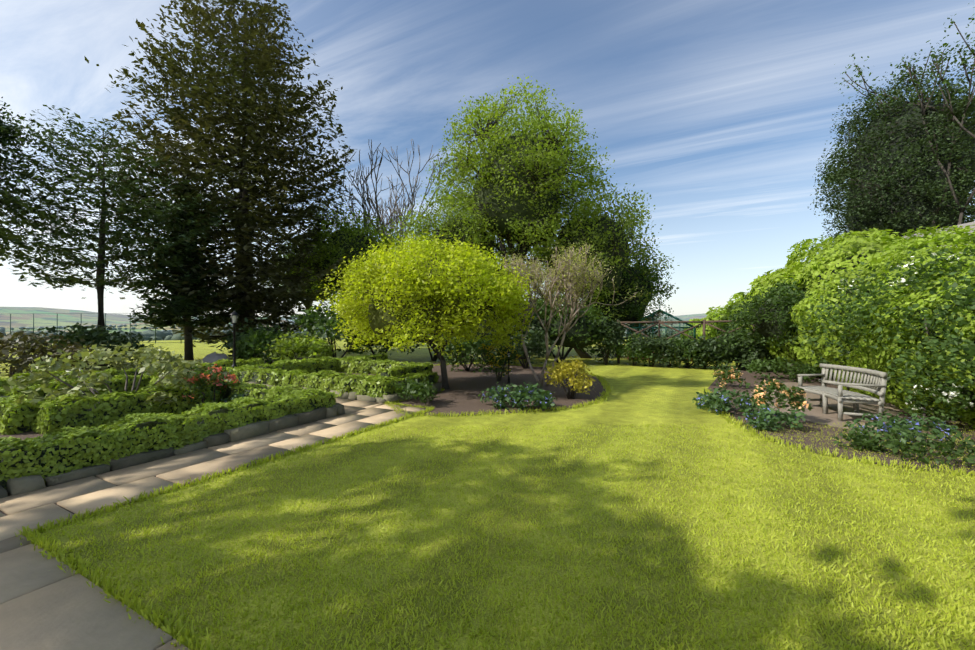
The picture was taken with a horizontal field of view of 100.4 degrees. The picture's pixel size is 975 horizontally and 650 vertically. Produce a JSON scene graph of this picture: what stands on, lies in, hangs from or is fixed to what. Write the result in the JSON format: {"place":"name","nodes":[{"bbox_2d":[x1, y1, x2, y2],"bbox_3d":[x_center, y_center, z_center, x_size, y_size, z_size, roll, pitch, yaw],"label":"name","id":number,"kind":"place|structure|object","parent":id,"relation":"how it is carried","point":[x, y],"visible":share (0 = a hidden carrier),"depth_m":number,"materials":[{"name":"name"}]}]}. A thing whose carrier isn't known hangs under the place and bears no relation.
{"place":"outdoors","nodes":[
{"label":"outdoors","id":0,"kind":"place"},
{"bbox_2d":[170,176,204,315],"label":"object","id":1,"kind":"object","parent":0,"point":[182,274],"visible":0.12,"depth_m":19.69,"materials":[{"name":"green plant"}]},
{"bbox_2d":[0,398,428,649],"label":"flag path","id":2,"kind":"structure","parent":0,"point":[48,604],"depth_m":3.05,"materials":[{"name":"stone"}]},
{"bbox_2d":[0,357,455,444],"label":"parterre soil","id":3,"kind":"structure","parent":0,"point":[25,435],"depth_m":6.19,"materials":[{"name":"brown soil"}]},
{"bbox_2d":[200,352,230,362],"bbox_3d":[-11.092,1.498,16.651,1.569,0.837,0.936,0,0,28],"label":"boulder","id":4,"kind":"object","parent":3,"relation":"on","point":[213,357],"visible":0.42,"depth_m":16.40,"materials":[{"name":"stone"}]},
{"bbox_2d":[0,352,438,489],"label":"box hedge","id":5,"kind":"object","parent":3,"relation":"on","point":[179,438],"depth_m":6.57,"materials":[{"name":"green plant"}]},
{"bbox_2d":[0,379,441,497],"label":"stone edging","id":6,"kind":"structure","parent":3,"relation":"on","point":[21,485],"depth_m":5.44,"materials":[{"name":"stone"}]},
{"bbox_2d":[229,310,238,367],"bbox_3d":[-7.729,0.614,12.409,0.221,2.170,0.221,0,0,-17],"label":"tall lamp post","id":7,"kind":"object","parent":3,"relation":"on","point":[234,315],"visible":0.81,"depth_m":12.38,"materials":[{"name":"black metal"}]},
{"bbox_2d":[14,388,444,649],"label":"edging","id":8,"kind":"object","parent":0,"point":[34,537],"depth_m":2.85,"materials":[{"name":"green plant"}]},
{"bbox_2d":[285,252,326,299],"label":"tree","id":9,"kind":"object","parent":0,"point":[288,289],"visible":0.04,"depth_m":31.08,"materials":[{"name":"green plant"}]},
{"bbox_2d":[314,229,381,291],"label":"tree","id":10,"kind":"object","parent":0,"point":[354,251],"visible":0.31,"depth_m":24.89,"materials":[{"name":"green plant"}]},
{"bbox_2d":[0,307,706,494],"bbox_3d":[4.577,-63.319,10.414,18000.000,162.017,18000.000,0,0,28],"label":"ground","id":11,"kind":"structure","parent":0,"point":[23,317],"depth_m":55.47,"materials":[{"name":"green plant"}]},
{"bbox_2d":[0,97,59,263],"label":"tree","id":12,"kind":"object","parent":11,"relation":"on","point":[4,135],"depth_m":16.06,"materials":[{"name":"green plant"}]},
{"bbox_2d":[0,322,154,375],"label":"shrub","id":13,"kind":"object","parent":11,"relation":"on","point":[25,359],"depth_m":12.21,"materials":[{"name":"green plant"}]},
{"bbox_2d":[3,342,214,407],"bbox_3d":[-6.832,1.024,7.560,3.011,1.427,2.800,0,0,28],"label":"shrub","id":14,"kind":"object","parent":11,"relation":"on","point":[166,359],"depth_m":7.21,"materials":[{"name":"green plant"}]},
{"bbox_2d":[10,313,207,343],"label":"court fence","id":15,"kind":"object","parent":11,"relation":"on","point":[181,342],"visible":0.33,"depth_m":40.60,"materials":[{"name":"green"}]},
{"bbox_2d":[0,105,232,365],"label":"tree","id":16,"kind":"object","parent":11,"relation":"on","point":[125,239],"depth_m":16.25,"materials":[{"name":"green plant"}]},
{"bbox_2d":[125,175,255,359],"bbox_3d":[-14.227,-2.852,19.810,5.948,9.375,5.275,0,0,28],"label":"conifer tree","id":17,"kind":"object","parent":11,"relation":"on","point":[166,315],"depth_m":19.04,"materials":[{"name":"green plant"}]},
{"bbox_2d":[35,0,355,355],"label":"tree","id":18,"kind":"object","parent":11,"relation":"on","point":[277,298],"depth_m":20.62,"materials":[{"name":"green plant"}]},
{"bbox_2d":[172,363,241,404],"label":"flowering shrub","id":19,"kind":"object","parent":11,"relation":"on","point":[203,380],"depth_m":7.93,"materials":[{"name":"plant"}]},
{"bbox_2d":[219,392,246,402],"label":"plant","id":20,"kind":"object","parent":11,"relation":"on","point":[225,400],"depth_m":7.98,"materials":[{"name":"green plant"}]},
{"bbox_2d":[219,317,284,361],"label":"shrub","id":21,"kind":"object","parent":11,"relation":"on","point":[228,344],"depth_m":17.33,"materials":[{"name":"green plant"}]},
{"bbox_2d":[232,324,308,363],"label":"shrub","id":22,"kind":"object","parent":11,"relation":"on","point":[253,342],"depth_m":16.29,"materials":[{"name":"green plant"}]},
{"bbox_2d":[267,328,335,360],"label":"lime shrub","id":23,"kind":"object","parent":11,"relation":"on","point":[284,346],"depth_m":15.33,"materials":[{"name":"green plant"}]},
{"bbox_2d":[268,231,338,337],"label":"lime tree","id":24,"kind":"object","parent":11,"relation":"on","point":[308,274],"depth_m":30.99,"materials":[{"name":"green plant"}]},
{"bbox_2d":[290,297,373,357],"bbox_3d":[-6.642,0.284,17.305,3.899,2.993,3.346,0,0,28],"label":"shrub","id":25,"kind":"object","parent":11,"relation":"on","point":[312,319],"depth_m":16.92,"materials":[{"name":"green plant"}]},
{"bbox_2d":[0,318,681,343],"bbox_3d":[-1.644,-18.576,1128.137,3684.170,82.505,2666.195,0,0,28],"label":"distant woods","id":26,"kind":"object","parent":11,"relation":"on","point":[164,334],"visible":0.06,"depth_m":571.77,"materials":[{"name":"green plant"}]},
{"bbox_2d":[288,202,409,351],"bbox_3d":[-9.146,-3.056,26.538,8.685,9.845,8.254,0,0,28],"label":"lime tree","id":27,"kind":"object","parent":11,"relation":"on","point":[323,235],"depth_m":24.63,"materials":[{"name":"green plant"}]},
{"bbox_2d":[337,298,414,354],"bbox_3d":[-4.982,0.093,18.713,4.286,3.398,3.669,0,0,28],"label":"shrub","id":28,"kind":"object","parent":11,"relation":"on","point":[386,348],"depth_m":17.85,"materials":[{"name":"green plant"}]},
{"bbox_2d":[321,139,457,347],"bbox_3d":[-7.257,-5.685,30.115,11.367,14.954,9.491,0,0,-39],"label":"bare tree","id":29,"kind":"object","parent":11,"relation":"on","point":[377,211],"visible":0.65,"depth_m":28.42,"materials":[{"name":"brown plant"}]},
{"bbox_2d":[401,332,457,360],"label":"tree","id":30,"kind":"object","parent":11,"relation":"on","point":[418,345],"depth_m":19.20,"materials":[{"name":"green plant"}]},
{"bbox_2d":[386,183,516,357],"bbox_3d":[-1.448,-2.638,21.821,7.521,9.228,7.381,0,0,28],"label":"tree","id":31,"kind":"object","parent":11,"relation":"on","point":[419,229],"depth_m":20.10,"materials":[{"name":"green plant"}]},
{"bbox_2d":[435,218,493,258],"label":"tree","id":32,"kind":"object","parent":31,"relation":"attached to","point":[464,235],"visible":0.08,"depth_m":20.48,"materials":[{"name":"green plant"}]},
{"bbox_2d":[434,333,495,372],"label":"bed shrub","id":33,"kind":"object","parent":11,"relation":"on","point":[473,346],"depth_m":14.52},
{"bbox_2d":[442,300,537,364],"bbox_3d":[-0.036,-0.006,17.535,4.538,3.584,3.706,0,0,28],"label":"shrub","id":34,"kind":"object","parent":11,"relation":"on","point":[535,317],"depth_m":16.60,"materials":[{"name":"plant"}]},
{"bbox_2d":[420,74,616,358],"bbox_3d":[1.662,-4.973,20.829,9.502,13.693,9.692,0,0,28],"label":"tree","id":35,"kind":"object","parent":11,"relation":"on","point":[527,122],"depth_m":18.65,"materials":[{"name":"green plant"}]},
{"bbox_2d":[472,134,560,244],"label":"tree","id":36,"kind":"object","parent":35,"relation":"attached to","point":[485,192],"visible":0.54,"depth_m":19.23,"materials":[{"name":"green plant"}]},
{"bbox_2d":[493,323,558,368],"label":"bed shrub","id":37,"kind":"object","parent":11,"relation":"on","point":[538,344],"depth_m":15.40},
{"bbox_2d":[522,295,611,363],"bbox_3d":[3.279,0.175,18.134,4.650,3.221,3.574,0,0,28],"label":"shrub","id":38,"kind":"object","parent":11,"relation":"on","point":[593,316],"depth_m":17.19,"materials":[{"name":"green plant"}]},
{"bbox_2d":[544,356,595,398],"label":"gold shrub","id":39,"kind":"object","parent":11,"relation":"on","point":[562,370],"depth_m":9.07,"materials":[{"name":"yellow plant"}]},
{"bbox_2d":[513,172,679,358],"bbox_3d":[5.250,-2.866,21.061,8.617,9.719,8.649,0,0,28],"label":"tree","id":40,"kind":"object","parent":11,"relation":"on","point":[626,225],"depth_m":18.97,"materials":[{"name":"green plant"}]},
{"bbox_2d":[545,215,629,295],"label":"tree","id":41,"kind":"object","parent":40,"relation":"attached to","point":[616,279],"visible":0.35,"depth_m":19.52,"materials":[{"name":"green plant"}]},
{"bbox_2d":[571,244,678,356],"bbox_3d":[7.019,-1.356,22.110,6.206,6.484,6.404,0,0,28],"label":"tree","id":42,"kind":"object","parent":11,"relation":"on","point":[660,290],"depth_m":20.58,"materials":[{"name":"green plant"}]},
{"bbox_2d":[627,333,675,366],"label":"hedge bush","id":43,"kind":"object","parent":11,"relation":"on","point":[644,341],"depth_m":16.53,"materials":[{"name":"green plant"}]},
{"bbox_2d":[647,334,692,367],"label":"hedge bush","id":44,"kind":"object","parent":11,"relation":"on","point":[678,362],"depth_m":16.07,"materials":[{"name":"green plant"}]},
{"bbox_2d":[617,319,754,364],"bbox_3d":[8.118,0.848,16.996,5.227,2.145,0.141,0,0,28],"label":"pergola","id":45,"kind":"object","parent":11,"relation":"on","point":[704,322],"visible":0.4,"depth_m":17.06,"materials":[{"name":"brown wood"}]},
{"bbox_2d":[661,336,713,367],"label":"hedge bush","id":46,"kind":"object","parent":11,"relation":"on","point":[693,352],"depth_m":15.79,"materials":[{"name":"green plant"}]},
{"bbox_2d":[681,334,734,368],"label":"hedge bush","id":47,"kind":"object","parent":11,"relation":"on","point":[696,364],"depth_m":15.54,"materials":[{"name":"green plant"}]},
{"bbox_2d":[716,323,756,366],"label":"shrub by fence","id":48,"kind":"object","parent":11,"relation":"on","point":[736,332],"depth_m":16.23,"materials":[{"name":"green plant"}]},
{"bbox_2d":[708,336,766,369],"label":"hedge bush","id":49,"kind":"object","parent":11,"relation":"on","point":[720,355],"depth_m":15.23,"materials":[{"name":"green plant"}]},
{"bbox_2d":[732,336,786,368],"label":"hedge bush","id":50,"kind":"object","parent":11,"relation":"on","point":[762,353],"depth_m":14.70,"materials":[{"name":"green plant"}]},
{"bbox_2d":[792,237,974,408],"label":"rose shrub","id":51,"kind":"object","parent":11,"relation":"on","point":[860,322],"depth_m":7.41,"materials":[{"name":"green plant"}]},
{"bbox_2d":[810,63,974,256],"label":"tall tree","id":52,"kind":"object","parent":11,"relation":"on","point":[831,178],"depth_m":19.29,"materials":[{"name":"green plant"}]},
{"bbox_2d":[834,7,974,227],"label":"wispy tree","id":53,"kind":"object","parent":11,"relation":"on","point":[946,173],"depth_m":18.37,"materials":[{"name":"green plant"}]},
{"bbox_2d":[894,221,974,249],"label":"roof","id":54,"kind":"structure","parent":11,"relation":"on","point":[964,225],"depth_m":14.04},
{"bbox_2d":[899,381,974,428],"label":"flowering shrub","id":55,"kind":"object","parent":11,"relation":"on","point":[952,415],"depth_m":6.42,"materials":[{"name":"green plant"}]},
{"bbox_2d":[351,318,404,345],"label":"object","id":56,"kind":"object","parent":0,"point":[372,341],"visible":0.06,"depth_m":17.95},
{"bbox_2d":[411,330,445,343],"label":"shrub","id":57,"kind":"object","parent":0,"point":[424,338],"visible":0.06,"depth_m":18.42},
{"bbox_2d":[0,0,974,317],"label":"sky","id":58,"kind":"structure","parent":0,"point":[719,111],"materials":[{"name":"blue"}]},
{"bbox_2d":[462,312,521,344],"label":"shrub","id":59,"kind":"object","parent":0,"point":[484,333],"depth_m":16.40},
{"bbox_2d":[475,340,521,380],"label":"shrub","id":60,"kind":"object","parent":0,"point":[502,361],"depth_m":12.06,"materials":[{"name":"green plant"}]},
{"bbox_2d":[38,350,974,649],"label":"lawn","id":61,"kind":"structure","parent":0,"point":[658,394],"depth_m":3.11,"materials":[{"name":"green plant"}]},
{"bbox_2d":[396,364,605,415],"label":"tree bed soil","id":62,"kind":"structure","parent":61,"relation":"on","point":[461,394],"depth_m":10.42,"materials":[{"name":"brown soil"}]},
{"bbox_2d":[395,378,440,403],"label":"plant leaves","id":63,"kind":"object","parent":62,"relation":"on","point":[420,389],"visible":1,"depth_m":8.48,"materials":[{"name":"green plant"}]},
{"bbox_2d":[316,229,535,388],"bbox_3d":[-1.442,-0.287,10.642,5.384,4.205,5.168,0,0,28],"label":"golden tree","id":64,"kind":"object","parent":62,"relation":"on","point":[361,271],"depth_m":9.22,"materials":[{"name":"green plant"}]},
{"bbox_2d":[368,261,493,334],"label":"tree","id":65,"kind":"object","parent":64,"relation":"attached to","point":[375,316],"visible":0.15,"depth_m":9.59,"materials":[{"name":"green plant"}]},
{"bbox_2d":[385,362,614,417],"bbox_3d":[0.186,1.651,12.784,7.157,0.090,10.882,0,0,-2],"label":"edging","id":66,"kind":"object","parent":62,"relation":"on","point":[607,390],"visible":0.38,"depth_m":8.01,"materials":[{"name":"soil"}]},
{"bbox_2d":[507,351,510,383],"bbox_3d":[0.614,1.216,11.723,0.098,0.959,0.098,0,0,-17],"label":"lamp post","id":67,"kind":"object","parent":62,"relation":"on","point":[508,355],"visible":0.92,"depth_m":11.71,"materials":[{"name":"black metal"}]},
{"bbox_2d":[478,381,556,409],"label":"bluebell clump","id":68,"kind":"object","parent":62,"relation":"on","point":[516,395],"depth_m":8.08,"materials":[{"name":"green plant"}]},
{"bbox_2d":[492,239,647,386],"bbox_3d":[2.015,-0.298,10.783,4.085,4.018,2.757,0,0,28],"label":"twiggy shrub","id":69,"kind":"object","parent":62,"relation":"on","point":[572,313],"depth_m":10.65,"materials":[{"name":"plant"}]},
{"bbox_2d":[590,317,628,364],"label":"bush","id":70,"kind":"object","parent":61,"relation":"on","point":[614,335],"depth_m":17.18,"materials":[{"name":"green plant"}]},
{"bbox_2d":[610,332,657,365],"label":"hedge bush","id":71,"kind":"object","parent":61,"relation":"on","point":[626,349],"depth_m":16.78,"materials":[{"name":"green plant"}]},
{"bbox_2d":[627,306,695,361],"bbox_3d":[9.319,0.400,21.564,3.060,2.670,4.270,0,0,28],"label":"greenhouse","id":72,"kind":"object","parent":61,"relation":"on","point":[679,327],"visible":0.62,"depth_m":19.93,"materials":[{"name":"glass"}]},
{"bbox_2d":[680,224,974,427],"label":"hedge","id":73,"kind":"object","parent":61,"relation":"on","point":[838,250],"depth_m":9.37,"materials":[{"name":"green plant"}]},
{"bbox_2d":[527,306,593,348],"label":"shrub","id":74,"kind":"object","parent":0,"point":[577,339],"visible":0.38,"depth_m":17.05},
{"bbox_2d":[584,267,652,321],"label":"tree","id":75,"kind":"object","parent":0,"point":[627,318],"visible":0.19,"depth_m":20.80,"materials":[{"name":"green plant"}]},
{"bbox_2d":[756,295,801,337],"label":"shrub","id":76,"kind":"object","parent":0,"point":[766,329],"visible":0.21,"depth_m":13.08,"materials":[{"name":"green plant"}]},
{"bbox_2d":[751,382,902,430],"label":"paving","id":77,"kind":"structure","parent":0,"point":[817,415],"depth_m":7.92,"materials":[{"name":"stone"}]},
{"bbox_2d":[797,363,887,420],"bbox_3d":[6.551,1.230,7.592,0.738,0.875,1.761,0,0,11],"label":"bench","id":78,"kind":"object","parent":77,"relation":"on","point":[875,382],"visible":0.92,"depth_m":7.39,"materials":[{"name":"grey wood"}]},
{"bbox_2d":[708,367,974,474],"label":"flower bed soil","id":79,"kind":"structure","parent":0,"point":[751,379],"depth_m":6.23,"materials":[{"name":"brown soil"}]},
{"bbox_2d":[694,334,750,369],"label":"hedge bush","id":80,"kind":"object","parent":79,"relation":"on","point":[728,349],"depth_m":15.27,"materials":[{"name":"green plant"}]},
{"bbox_2d":[692,387,757,414],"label":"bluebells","id":81,"kind":"object","parent":79,"relation":"on","point":[714,401],"depth_m":7.62,"materials":[{"name":"plant"}]},
{"bbox_2d":[709,364,745,387],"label":"rose bush","id":82,"kind":"object","parent":79,"relation":"on","point":[726,373],"depth_m":10.87,"materials":[{"name":"plant"}]},
{"bbox_2d":[724,277,814,375],"bbox_3d":[10.074,0.098,13.449,4.018,3.423,3.977,0,0,28],"label":"round shrub","id":83,"kind":"object","parent":79,"relation":"on","point":[749,318],"depth_m":13.10,"materials":[{"name":"green plant"}]},
{"bbox_2d":[738,404,806,431],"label":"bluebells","id":84,"kind":"object","parent":79,"relation":"on","point":[762,414],"depth_m":6.43,"materials":[{"name":"green plant"}]},
{"bbox_2d":[745,376,812,412],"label":"flowering shrub","id":85,"kind":"object","parent":79,"relation":"on","point":[772,388],"depth_m":6.95,"materials":[{"name":"green plant"}]},
{"bbox_2d":[741,356,828,382],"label":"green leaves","id":86,"kind":"object","parent":79,"relation":"on","point":[763,365],"visible":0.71,"depth_m":12.40,"materials":[{"name":"green plant"}]},
{"bbox_2d":[795,297,837,378],"bbox_3d":[9.950,0.491,10.740,3.074,2.522,2.736,0,0,28],"label":"shrub","id":87,"kind":"object","parent":79,"relation":"on","point":[814,339],"visible":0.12,"depth_m":10.85,"materials":[{"name":"green plant"}]},
{"bbox_2d":[702,387,974,476],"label":"edging","id":88,"kind":"object","parent":79,"relation":"on","point":[799,446],"visible":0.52,"depth_m":5.13,"materials":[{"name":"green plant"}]},
{"bbox_2d":[833,423,974,468],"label":"ground cover leaves","id":89,"kind":"object","parent":79,"relation":"on","point":[865,440],"visible":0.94,"depth_m":5.06,"materials":[{"name":"green plant"}]},
{"bbox_2d":[843,409,964,452],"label":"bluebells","id":90,"kind":"object","parent":79,"relation":"on","point":[902,424],"depth_m":5.50,"materials":[{"name":"plant"}]},
{"bbox_2d":[870,268,974,410],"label":"rose shrub","id":91,"kind":"object","parent":79,"relation":"on","point":[968,348],"visible":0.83,"depth_m":6.04,"materials":[{"name":"green plant"}]},
{"bbox_2d":[846,103,974,241],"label":"tree","id":92,"kind":"object","parent":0,"point":[926,212],"visible":0.38,"depth_m":19.05,"materials":[{"name":"green plant"}]}
]}

